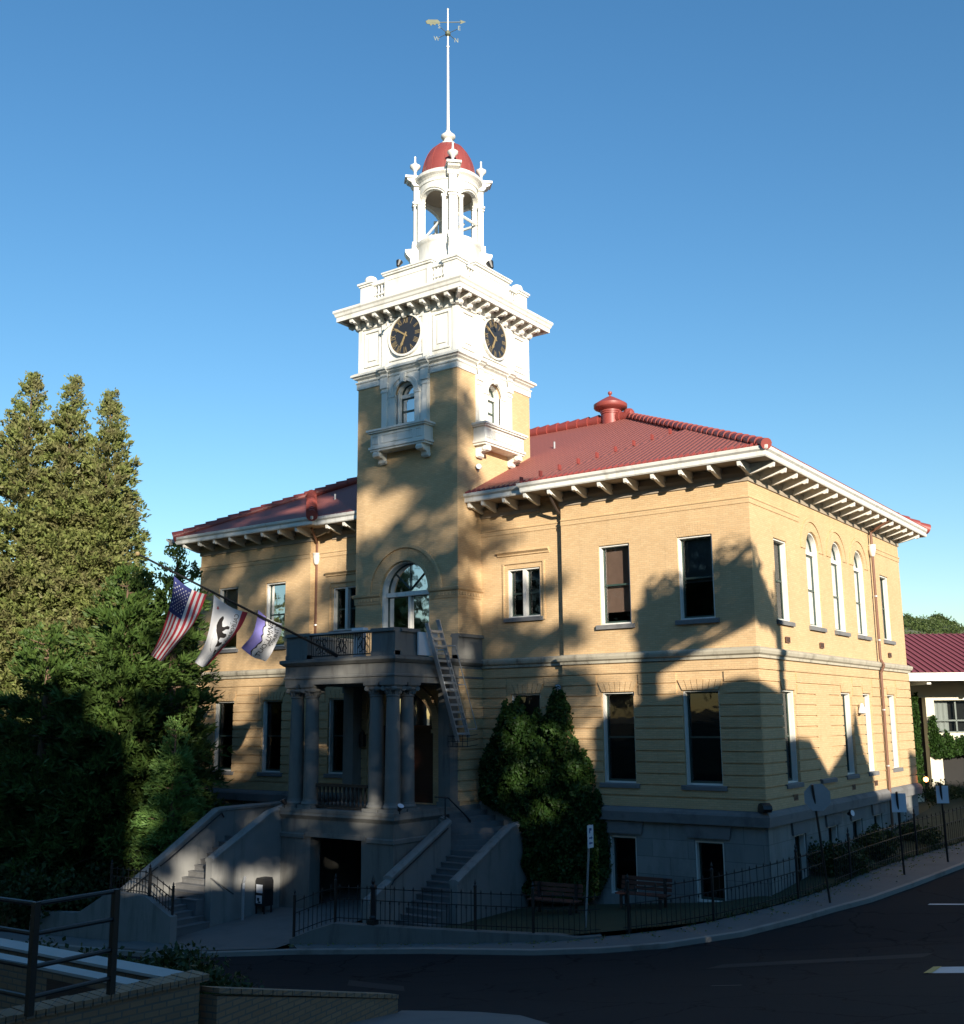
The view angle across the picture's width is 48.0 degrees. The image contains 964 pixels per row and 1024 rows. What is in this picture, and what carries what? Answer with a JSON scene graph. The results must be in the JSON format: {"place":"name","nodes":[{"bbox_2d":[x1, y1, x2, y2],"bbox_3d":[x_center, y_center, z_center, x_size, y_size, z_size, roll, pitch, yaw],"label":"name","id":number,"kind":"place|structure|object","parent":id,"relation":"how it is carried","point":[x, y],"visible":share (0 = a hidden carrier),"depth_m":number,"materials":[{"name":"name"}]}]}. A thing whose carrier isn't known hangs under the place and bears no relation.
{"place":"outdoors","nodes":[
{"label":"outdoors","id":0,"kind":"place"},
{"bbox_2d":[107,883,361,950],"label":"forecourt","id":1,"kind":"structure","parent":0,"point":[268,929],"depth_m":34.12,"materials":[{"name":"concrete"}]},
{"bbox_2d":[255,876,273,913],"bbox_3d":[-7.392,13.095,36.726,0.460,1.360,0.416,-8,-13,35],"label":"newspaper box","id":2,"kind":"object","parent":1,"relation":"on","point":[264,891],"visible":0.84,"depth_m":36.63,"materials":[{"name":"black metal"}]},
{"bbox_2d":[256,884,262,903],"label":"display window","id":3,"kind":"structure","parent":2,"relation":"in","point":[259,888],"depth_m":36.62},
{"bbox_2d":[347,1010,548,1023],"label":"pavement","id":4,"kind":"structure","parent":0,"point":[430,1017],"depth_m":15.47,"materials":[{"name":"concrete"}]},
{"bbox_2d":[0,841,963,951],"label":"pavement","id":5,"kind":"structure","parent":0,"point":[872,887],"depth_m":31.05,"materials":[{"name":"concrete"}]},
{"bbox_2d":[289,921,601,948],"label":"retaining wall","id":6,"kind":"structure","parent":5,"relation":"on","point":[338,932],"depth_m":30.45,"materials":[{"name":"concrete"}]},
{"bbox_2d":[367,875,378,924],"bbox_3d":[-3.133,11.126,31.141,0.240,1.380,0.240,-8,-13,35],"label":"fence newel","id":7,"kind":"object","parent":6,"relation":"on","point":[372,920],"visible":1,"depth_m":31.05,"materials":[{"name":"black metal"}]},
{"bbox_2d":[292,874,600,936],"bbox_3d":[-1.218,11.276,30.555,9.171,1.897,0.353,-4,-11,16],"label":"iron fence","id":8,"kind":"object","parent":6,"relation":"on","point":[532,907],"visible":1,"depth_m":30.31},
{"bbox_2d":[293,845,954,948],"bbox_3d":[12.423,11.877,36.122,36.226,2.808,8.213,5,-12,-25],"label":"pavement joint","id":9,"kind":"object","parent":5,"relation":"on","point":[695,930],"visible":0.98,"depth_m":30.66,"materials":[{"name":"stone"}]},
{"bbox_2d":[288,843,963,947],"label":"leaf litter","id":10,"kind":"object","parent":5,"relation":"on","point":[913,859],"visible":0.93,"depth_m":30.98,"materials":[{"name":"brown plant"}]},
{"bbox_2d":[622,844,825,933],"bbox_3d":[7.322,10.689,31.042,7.611,2.078,0.697,5,-12,-28],"label":"iron fence","id":11,"kind":"object","parent":5,"relation":"on","point":[712,891],"visible":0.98,"depth_m":30.36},
{"bbox_2d":[804,784,830,902],"bbox_3d":[9.779,9.512,31.015,0.921,3.385,0.470,8,-14,-38],"label":"stop sign","id":12,"kind":"object","parent":5,"relation":"on","point":[817,797],"visible":1,"depth_m":31.13,"materials":[{"name":"metal"}]},
{"bbox_2d":[682,837,963,925],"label":"weeds","id":13,"kind":"object","parent":5,"relation":"on","point":[795,897],"visible":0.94,"depth_m":33.38,"materials":[{"name":"green plant"}]},
{"bbox_2d":[832,806,963,883],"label":"iron fence","id":14,"kind":"object","parent":5,"relation":"on","point":[874,832],"visible":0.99,"depth_m":36.34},
{"bbox_2d":[891,792,906,874],"bbox_3d":[13.268,10.155,34.188,0.384,2.613,0.570,-8,-13,35],"label":"parking sign","id":15,"kind":"object","parent":5,"relation":"on","point":[898,801],"visible":1,"depth_m":34.21,"materials":[{"name":"black metal"}]},
{"bbox_2d":[936,783,948,861],"bbox_3d":[15.274,10.240,35.677,0.335,2.613,0.569,-8,-13,35],"label":"parking sign","id":16,"kind":"object","parent":5,"relation":"on","point":[942,795],"visible":1,"depth_m":35.70,"materials":[{"name":"black metal"}]},
{"bbox_2d":[0,783,963,948],"bbox_3d":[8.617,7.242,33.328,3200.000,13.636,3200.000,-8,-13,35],"label":"ground","id":17,"kind":"structure","parent":0,"point":[923,806],"depth_m":40.12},
{"bbox_2d":[0,633,15,798],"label":"conifer","id":18,"kind":"object","parent":17,"relation":"on","point":[1,740],"visible":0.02,"depth_m":45.55,"materials":[{"name":"green plant"}]},
{"bbox_2d":[0,370,72,804],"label":"conifer","id":19,"kind":"object","parent":17,"relation":"on","point":[20,430],"visible":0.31,"depth_m":49.82,"materials":[{"name":"green plant"}]},
{"bbox_2d":[0,851,121,929],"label":"bush","id":20,"kind":"object","parent":17,"relation":"on","point":[65,886],"visible":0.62,"depth_m":37.27,"materials":[{"name":"green plant"}]},
{"bbox_2d":[0,619,123,909],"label":"deodar","id":21,"kind":"object","parent":17,"relation":"on","point":[21,756],"visible":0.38,"depth_m":41.66,"materials":[{"name":"green plant"}]},
{"bbox_2d":[0,374,123,771],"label":"conifer","id":22,"kind":"object","parent":17,"relation":"on","point":[65,456],"visible":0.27,"depth_m":49.40,"materials":[{"name":"green plant"}]},
{"bbox_2d":[10,387,163,776],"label":"conifer","id":23,"kind":"object","parent":17,"relation":"on","point":[115,496],"visible":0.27,"depth_m":49.96,"materials":[{"name":"green plant"}]},
{"bbox_2d":[29,891,176,943],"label":"retaining wall","id":24,"kind":"structure","parent":17,"relation":"on","point":[144,917],"depth_m":34.20,"materials":[{"name":"concrete"}]},
{"bbox_2d":[109,860,174,914],"bbox_3d":[-10.762,11.841,34.220,3.218,1.492,0.100,-8,-13,35],"label":"iron fence","id":25,"kind":"object","parent":24,"relation":"on","point":[149,880],"visible":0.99,"depth_m":34.06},
{"bbox_2d":[0,938,208,1023],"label":"planter","id":26,"kind":"object","parent":17,"relation":"on","point":[146,994],"visible":0.94,"depth_m":12.75,"materials":[{"name":"brick"}]},
{"bbox_2d":[0,889,120,1016],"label":"pipe railing","id":27,"kind":"object","parent":26,"relation":"on","point":[31,965],"visible":1,"depth_m":11.64,"materials":[{"name":"black metal"}]},
{"bbox_2d":[0,561,214,909],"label":"deodar","id":28,"kind":"object","parent":17,"relation":"on","point":[118,752],"visible":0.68,"depth_m":40.46,"materials":[{"name":"green plant"}]},
{"bbox_2d":[82,843,159,899],"bbox_3d":[-12.238,13.178,38.809,4.857,3.081,3.043,-2,-11,7],"label":"bush","id":29,"kind":"object","parent":17,"relation":"on","point":[106,871],"visible":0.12,"depth_m":38.44,"materials":[{"name":"green plant"}]},
{"bbox_2d":[94,543,235,876],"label":"deodar","id":30,"kind":"object","parent":17,"relation":"on","point":[191,699],"visible":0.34,"depth_m":41.99,"materials":[{"name":"green plant"}]},
{"bbox_2d":[118,715,212,883],"bbox_3d":[-11.321,10.925,39.084,3.415,7.177,3.441,-8,-13,35],"label":"young conifer","id":31,"kind":"object","parent":17,"relation":"on","point":[187,810],"visible":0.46,"depth_m":39.04,"materials":[{"name":"green plant"}]},
{"bbox_2d":[138,587,197,690],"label":"tree","id":32,"kind":"object","parent":17,"relation":"on","point":[181,645],"visible":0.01,"depth_m":57.38,"materials":[{"name":"green plant"}]},
{"bbox_2d":[199,786,245,815],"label":"bush","id":33,"kind":"object","parent":17,"relation":"on","point":[215,803],"depth_m":41.60,"materials":[{"name":"green plant"}]},
{"bbox_2d":[199,986,398,1023],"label":"brick wall","id":34,"kind":"structure","parent":17,"relation":"on","point":[267,1006],"depth_m":14.32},
{"bbox_2d":[121,8,930,936],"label":"courthouse","id":35,"kind":"structure","parent":17,"relation":"on","point":[703,626],"depth_m":38.74,"materials":[{"name":"yellow brick"}]},
{"bbox_2d":[212,701,233,774],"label":"window","id":36,"kind":"structure","parent":35,"relation":"in","point":[218,706],"depth_m":47.75,"materials":[{"name":"white paint"}]},
{"bbox_2d":[220,587,237,652],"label":"window","id":37,"kind":"structure","parent":35,"relation":"in","point":[232,593],"depth_m":48.80,"materials":[{"name":"white paint"}]},
{"bbox_2d":[135,551,337,657],"bbox_3d":[-7.570,3.110,34.683,0.148,2.750,8.472,-8,-13,35],"label":"flagpole","id":38,"kind":"object","parent":35,"relation":"attached to","point":[327,650],"visible":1,"depth_m":34.65,"materials":[{"name":"black metal"}]},
{"bbox_2d":[151,574,208,660],"bbox_3d":[-9.436,3.268,33.308,1.470,2.556,1.346,-8,-13,35],"label":"flag","id":39,"kind":"object","parent":38,"relation":"attached to","point":[186,605],"visible":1,"depth_m":33.15,"materials":[{"name":"multicoloured fabric"}]},
{"bbox_2d":[195,596,247,666],"bbox_3d":[-8.440,3.789,34.459,1.353,2.241,1.489,-8,-13,35],"label":"flag","id":40,"kind":"object","parent":38,"relation":"hanging from","point":[226,622],"visible":1,"depth_m":34.25,"materials":[{"name":"white fabric"}]},
{"bbox_2d":[241,610,281,661],"bbox_3d":[-7.250,4.076,35.619,0.894,1.594,1.263,-8,-13,35],"label":"flag","id":41,"kind":"object","parent":38,"relation":"hanging from","point":[261,642],"visible":1,"depth_m":35.54,"materials":[{"name":"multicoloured fabric"}]},
{"bbox_2d":[257,700,282,776],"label":"window","id":42,"kind":"structure","parent":35,"relation":"in","point":[265,771],"depth_m":45.99,"materials":[{"name":"white paint"}]},
{"bbox_2d":[266,582,285,649],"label":"window","id":43,"kind":"structure","parent":35,"relation":"in","point":[275,611],"depth_m":46.97,"materials":[{"name":"white paint"}]},
{"bbox_2d":[323,698,343,777],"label":"window","id":44,"kind":"structure","parent":35,"relation":"in","point":[332,773],"depth_m":44.18,"materials":[{"name":"white paint"}]},
{"bbox_2d":[328,586,355,632],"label":"window","id":45,"kind":"structure","parent":35,"relation":"in","point":[348,608],"depth_m":44.83,"materials":[{"name":"white paint"}]},
{"bbox_2d":[352,627,367,656],"bbox_3d":[-4.250,4.540,37.674,0.550,1.010,0.250,-8,-13,35],"label":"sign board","id":46,"kind":"object","parent":35,"relation":"on","point":[359,641],"visible":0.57,"depth_m":37.60,"materials":[{"name":"white metal"}]},
{"bbox_2d":[397,803,403,813],"bbox_3d":[-2.640,9.563,34.907,0.253,0.336,0.224,-8,-13,35],"label":"floodlight","id":47,"kind":"object","parent":35,"relation":"attached to","point":[400,806],"visible":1,"depth_m":34.89,"materials":[{"name":"glass"}]},
{"bbox_2d":[382,561,428,656],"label":"window","id":48,"kind":"structure","parent":35,"relation":"in","point":[405,594],"depth_m":41.37,"materials":[{"name":"white paint"}]},
{"bbox_2d":[397,382,413,423],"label":"window","id":49,"kind":"structure","parent":35,"relation":"in","point":[405,413],"depth_m":42.69,"materials":[{"name":"white paint"}]},
{"bbox_2d":[384,695,432,802],"bbox_3d":[-2.703,8.696,40.125,2.700,4.000,0.120,-8,-13,35],"label":"door","id":50,"kind":"structure","parent":35,"relation":"in","point":[423,737],"depth_m":39.70,"materials":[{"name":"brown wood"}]},
{"bbox_2d":[417,632,437,655],"bbox_3d":[-1.885,4.575,37.539,0.060,0.790,1.060,-8,-13,35],"label":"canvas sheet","id":51,"kind":"object","parent":35,"relation":"attached to","point":[423,646],"visible":0.86,"depth_m":37.37,"materials":[{"name":"white fabric"}]},
{"bbox_2d":[425,619,477,746],"bbox_3d":[-1.101,5.976,37.852,0.575,4.390,2.413,-8,-13,35],"label":"ladder","id":52,"kind":"object","parent":35,"relation":"attached to","point":[444,645],"visible":1,"depth_m":37.77,"materials":[{"name":"metal"}]},
{"bbox_2d":[486,260,493,268],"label":"floodlight","id":53,"kind":"object","parent":35,"relation":"on","point":[489,264],"visible":0.99,"depth_m":44.10,"materials":[{"name":"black metal"}]},
{"bbox_2d":[488,385,498,424],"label":"window","id":54,"kind":"structure","parent":35,"relation":"in","point":[493,398],"depth_m":43.23,"materials":[{"name":"white paint"}]},
{"bbox_2d":[504,567,543,622],"bbox_3d":[1.610,3.036,39.708,1.700,1.950,0.465,-8,-13,35],"label":"window","id":55,"kind":"structure","parent":35,"relation":"in","point":[525,574],"depth_m":39.78,"materials":[{"name":"white paint"}]},
{"bbox_2d":[512,693,540,761],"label":"window","id":56,"kind":"structure","parent":35,"relation":"in","point":[531,701],"depth_m":39.13,"materials":[{"name":"glass"}]},
{"bbox_2d":[596,543,634,629],"bbox_3d":[4.632,2.569,37.265,1.470,2.900,0.465,-8,-13,35],"label":"window","id":57,"kind":"structure","parent":35,"relation":"in","point":[616,567],"depth_m":37.50,"materials":[{"name":"white paint"}]},
{"bbox_2d":[599,692,640,787],"bbox_3d":[4.662,7.614,36.309,1.500,3.130,0.465,-8,-13,35],"label":"window","id":58,"kind":"structure","parent":35,"relation":"in","point":[621,704],"depth_m":36.60,"materials":[{"name":"white paint"}]},
{"bbox_2d":[610,835,637,892],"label":"window","id":59,"kind":"structure","parent":35,"relation":"in","point":[614,884],"depth_m":35.77,"materials":[{"name":"white paint"}]},
{"bbox_2d":[675,534,719,624],"bbox_3d":[7.074,2.220,35.549,1.520,2.900,0.465,-8,-13,35],"label":"window","id":60,"kind":"structure","parent":35,"relation":"in","point":[696,551],"depth_m":35.81,"materials":[{"name":"white paint"}]},
{"bbox_2d":[681,689,727,790],"bbox_3d":[7.085,7.261,34.567,1.550,3.130,0.400,-8,-13,35],"label":"window","id":61,"kind":"structure","parent":35,"relation":"in","point":[691,785],"depth_m":34.75,"materials":[{"name":"white paint"}]},
{"bbox_2d":[695,840,725,901],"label":"window","id":62,"kind":"structure","parent":35,"relation":"in","point":[699,873],"depth_m":34.00,"materials":[{"name":"white paint"}]},
{"bbox_2d":[757,803,772,812],"bbox_3d":[8.582,8.964,32.866,0.283,0.280,0.467,1,-11,-9],"label":"speaker","id":63,"kind":"object","parent":35,"relation":"on","point":[764,808],"visible":1,"depth_m":32.71},
{"bbox_2d":[773,538,795,626],"bbox_3d":[9.986,2.377,36.496,0.465,2.900,1.500,-8,-13,35],"label":"window","id":64,"kind":"structure","parent":35,"relation":"in","point":[785,620],"depth_m":36.93,"materials":[{"name":"white paint"}]},
{"bbox_2d":[781,690,804,788],"bbox_3d":[9.991,7.401,35.425,0.400,3.130,1.480,-8,-13,35],"label":"window","id":65,"kind":"structure","parent":35,"relation":"in","point":[793,782],"depth_m":35.85,"materials":[{"name":"white paint"}]},
{"bbox_2d":[795,833,806,879],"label":"window","id":66,"kind":"structure","parent":35,"relation":"in","point":[801,847],"depth_m":35.42,"materials":[{"name":"white paint"}]},
{"bbox_2d":[805,533,827,632],"bbox_3d":[11.851,2.519,39.121,0.465,3.577,1.650,-8,-13,35],"label":"window","id":67,"kind":"structure","parent":35,"relation":"in","point":[811,552],"depth_m":39.52,"materials":[{"name":"white paint"}]},
{"bbox_2d":[828,825,837,847],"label":"window","id":68,"kind":"structure","parent":35,"relation":"in","point":[833,829],"depth_m":38.09,"materials":[{"name":"glass"}]},
{"bbox_2d":[831,542,850,636],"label":"window","id":69,"kind":"structure","parent":35,"relation":"in","point":[840,627],"depth_m":41.75,"materials":[{"name":"white paint"}]},
{"bbox_2d":[841,693,859,779],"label":"window","id":70,"kind":"structure","parent":35,"relation":"in","point":[845,696],"depth_m":40.67,"materials":[{"name":"white paint"}]},
{"bbox_2d":[852,819,861,847],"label":"window","id":71,"kind":"structure","parent":35,"relation":"in","point":[857,823],"depth_m":40.35,"materials":[{"name":"glass"}]},
{"bbox_2d":[858,703,865,713],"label":"bell cover","id":72,"kind":"object","parent":35,"relation":"attached to","point":[861,710],"visible":1,"depth_m":41.13,"materials":[{"name":"white metal"}]},
{"bbox_2d":[853,551,872,640],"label":"window","id":73,"kind":"structure","parent":35,"relation":"in","point":[858,572],"depth_m":43.97,"materials":[{"name":"white paint"}]},
{"bbox_2d":[863,694,879,775],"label":"window","id":74,"kind":"structure","parent":35,"relation":"in","point":[872,772],"depth_m":42.69,"materials":[{"name":"white paint"}]},
{"bbox_2d":[874,814,881,829],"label":"window","id":75,"kind":"structure","parent":35,"relation":"in","point":[877,818],"depth_m":42.41,"materials":[{"name":"glass"}]},
{"bbox_2d":[879,575,895,644],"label":"window","id":76,"kind":"structure","parent":35,"relation":"in","point":[884,592],"depth_m":46.74,"materials":[{"name":"white paint"}]},
{"bbox_2d":[887,695,903,771],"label":"window","id":77,"kind":"structure","parent":35,"relation":"in","point":[896,768],"depth_m":45.44,"materials":[{"name":"white paint"}]},
{"bbox_2d":[900,812,905,821],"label":"window","id":78,"kind":"structure","parent":35,"relation":"in","point":[902,818],"depth_m":45.14,"materials":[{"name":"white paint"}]},
{"bbox_2d":[478,686,613,902],"bbox_3d":[1.874,9.625,37.372,5.457,7.158,1.116,-8,-13,35],"label":"evergreen shrub","id":79,"kind":"object","parent":17,"relation":"on","point":[535,781],"visible":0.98,"depth_m":36.91,"materials":[{"name":"green plant"}]},
{"bbox_2d":[904,633,963,801],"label":"office building","id":80,"kind":"structure","parent":17,"relation":"on","point":[936,673],"depth_m":55.99,"materials":[{"name":"beige paint"}]},
{"bbox_2d":[910,692,924,785],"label":"ivy","id":81,"kind":"object","parent":80,"relation":"attached to","point":[915,715],"visible":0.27,"depth_m":55.34,"materials":[{"name":"green plant"}]},
{"bbox_2d":[927,715,963,759],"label":"ivy","id":82,"kind":"object","parent":80,"relation":"attached to","point":[940,745],"visible":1,"depth_m":55.31,"materials":[{"name":"green plant"}]},
{"bbox_2d":[934,700,963,732],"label":"window","id":83,"kind":"structure","parent":80,"relation":"in","point":[940,706],"depth_m":56.21,"materials":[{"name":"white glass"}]},
{"bbox_2d":[0,0,963,625],"label":"sky","id":84,"kind":"structure","parent":0,"point":[739,216],"materials":[{"name":"blue"}]},
{"bbox_2d":[75,868,963,1023],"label":"road","id":85,"kind":"structure","parent":0,"point":[674,985],"depth_m":23.42,"materials":[{"name":"asphalt"}]},
{"bbox_2d":[348,980,404,990],"bbox_3d":[-2.409,10.648,24.388,0.624,0.601,4.049,6,-13,-31],"label":"road patch","id":86,"kind":"object","parent":85,"relation":"on","point":[374,985],"visible":1,"depth_m":24.35,"materials":[{"name":"asphalt"}]},
{"bbox_2d":[14,861,963,957],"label":"kerb","id":87,"kind":"structure","parent":85,"relation":"on","point":[674,943],"depth_m":29.81,"materials":[{"name":"concrete"}]},
{"bbox_2d":[706,953,931,968],"bbox_3d":[7.609,10.070,24.316,5.234,0.323,0.758,-1,-11,3],"label":"road patch","id":88,"kind":"object","parent":85,"relation":"on","point":[826,960],"visible":1,"depth_m":24.32,"materials":[{"name":"asphalt"}]},
{"bbox_2d":[924,966,940,972],"bbox_3d":[8.710,8.844,20.948,0.155,0.176,1.493,-6,-12,28],"label":"crossing edge line","id":89,"kind":"object","parent":85,"relation":"on","point":[932,969],"visible":1,"depth_m":20.95,"materials":[{"name":"yellow paint"}]},
{"bbox_2d":[932,967,963,972],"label":"crossing band","id":90,"kind":"object","parent":85,"relation":"on","point":[950,970],"visible":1,"depth_m":20.72,"materials":[{"name":"paint"}]},
{"bbox_2d":[442,794,963,934],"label":"lawn","id":91,"kind":"structure","parent":0,"point":[610,917],"depth_m":33.16,"materials":[{"name":"grass"}]},
{"bbox_2d":[527,881,582,914],"bbox_3d":[2.310,12.217,34.209,1.700,0.920,0.570,-7,-12,29],"label":"bench","id":92,"kind":"object","parent":91,"relation":"on","point":[575,890],"visible":0.74,"depth_m":34.33,"materials":[{"name":"brown wood"}]},
{"bbox_2d":[585,825,593,927],"bbox_3d":[3.037,10.292,30.538,0.235,2.878,0.603,1,-11,-9],"label":"parking sign","id":93,"kind":"object","parent":91,"relation":"on","point":[590,840],"visible":0.93,"depth_m":30.55,"materials":[{"name":"metal"}]},
{"bbox_2d":[615,875,671,909],"bbox_3d":[5.006,11.807,33.571,1.700,0.920,0.570,-7,-13,32],"label":"bench","id":94,"kind":"object","parent":91,"relation":"on","point":[658,895],"visible":0.84,"depth_m":33.66,"materials":[{"name":"brown wood"}]},
{"bbox_2d":[806,836,874,886],"bbox_3d":[11.752,11.454,35.302,2.543,1.717,2.106,7,-13,-34],"label":"bush","id":95,"kind":"object","parent":91,"relation":"on","point":[829,856],"visible":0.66,"depth_m":35.05,"materials":[{"name":"green plant"}]},
{"bbox_2d":[852,826,900,866],"bbox_3d":[13.102,11.550,37.076,2.224,1.543,1.616,2,-11,-15],"label":"bush","id":96,"kind":"object","parent":91,"relation":"on","point":[860,842],"visible":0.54,"depth_m":36.96,"materials":[{"name":"green plant"}]},
{"bbox_2d":[866,815,943,850],"bbox_3d":[15.630,11.840,39.660,2.777,1.282,2.962,-8,-13,35],"label":"bush","id":97,"kind":"object","parent":91,"relation":"on","point":[906,831],"visible":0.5,"depth_m":39.43,"materials":[{"name":"green plant"}]},
{"bbox_2d":[918,778,963,807],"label":"bush","id":98,"kind":"object","parent":91,"relation":"on","point":[929,793],"visible":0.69,"depth_m":50.13,"materials":[{"name":"green plant"}]},
{"bbox_2d":[904,622,963,633],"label":"hill","id":99,"kind":"structure","parent":0,"point":[913,631],"depth_m":265.22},
{"bbox_2d":[903,615,963,633],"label":"hill scrub","id":100,"kind":"object","parent":99,"relation":"on","point":[928,626],"visible":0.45,"depth_m":275.46,"materials":[{"name":"green plant"}]},
{"bbox_2d":[927,611,944,618],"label":"hill tree","id":101,"kind":"object","parent":99,"relation":"on","point":[938,615],"visible":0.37,"depth_m":310.99,"materials":[{"name":"green plant"}]},
{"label":"verge","id":102,"kind":"structure","parent":0,"visible":0},
{"bbox_2d":[11,934,65,948],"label":"bush","id":103,"kind":"object","parent":102,"relation":"on","point":[49,942],"depth_m":19.72,"materials":[{"name":"green plant"}]},
{"bbox_2d":[63,943,145,963],"bbox_3d":[-6.750,8.092,18.219,2.504,1.706,1.714,-4,-11,16],"label":"bush","id":104,"kind":"object","parent":102,"relation":"on","point":[106,954],"visible":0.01,"depth_m":18.23,"materials":[{"name":"green plant"}]},
{"bbox_2d":[122,940,208,970],"bbox_3d":[-5.307,7.786,17.589,2.101,1.521,2.034,-8,-13,35],"label":"bush","id":105,"kind":"object","parent":102,"relation":"on","point":[168,960],"visible":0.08,"depth_m":17.64,"materials":[{"name":"green plant"}]},
{"bbox_2d":[163,940,229,978],"bbox_3d":[-4.566,7.608,17.295,1.153,1.424,1.100,-8,-13,35],"label":"shrub","id":106,"kind":"object","parent":102,"relation":"on","point":[226,963],"visible":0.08,"depth_m":17.50,"materials":[{"name":"green plant"}]},
{"bbox_2d":[165,959,263,1023],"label":"bush","id":107,"kind":"object","parent":102,"relation":"on","point":[220,981],"visible":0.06,"depth_m":16.41,"materials":[{"name":"green plant"}]},
{"bbox_2d":[198,971,264,1022],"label":"shrub","id":108,"kind":"object","parent":102,"relation":"on","point":[241,984],"visible":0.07,"depth_m":16.45,"materials":[{"name":"green plant"}]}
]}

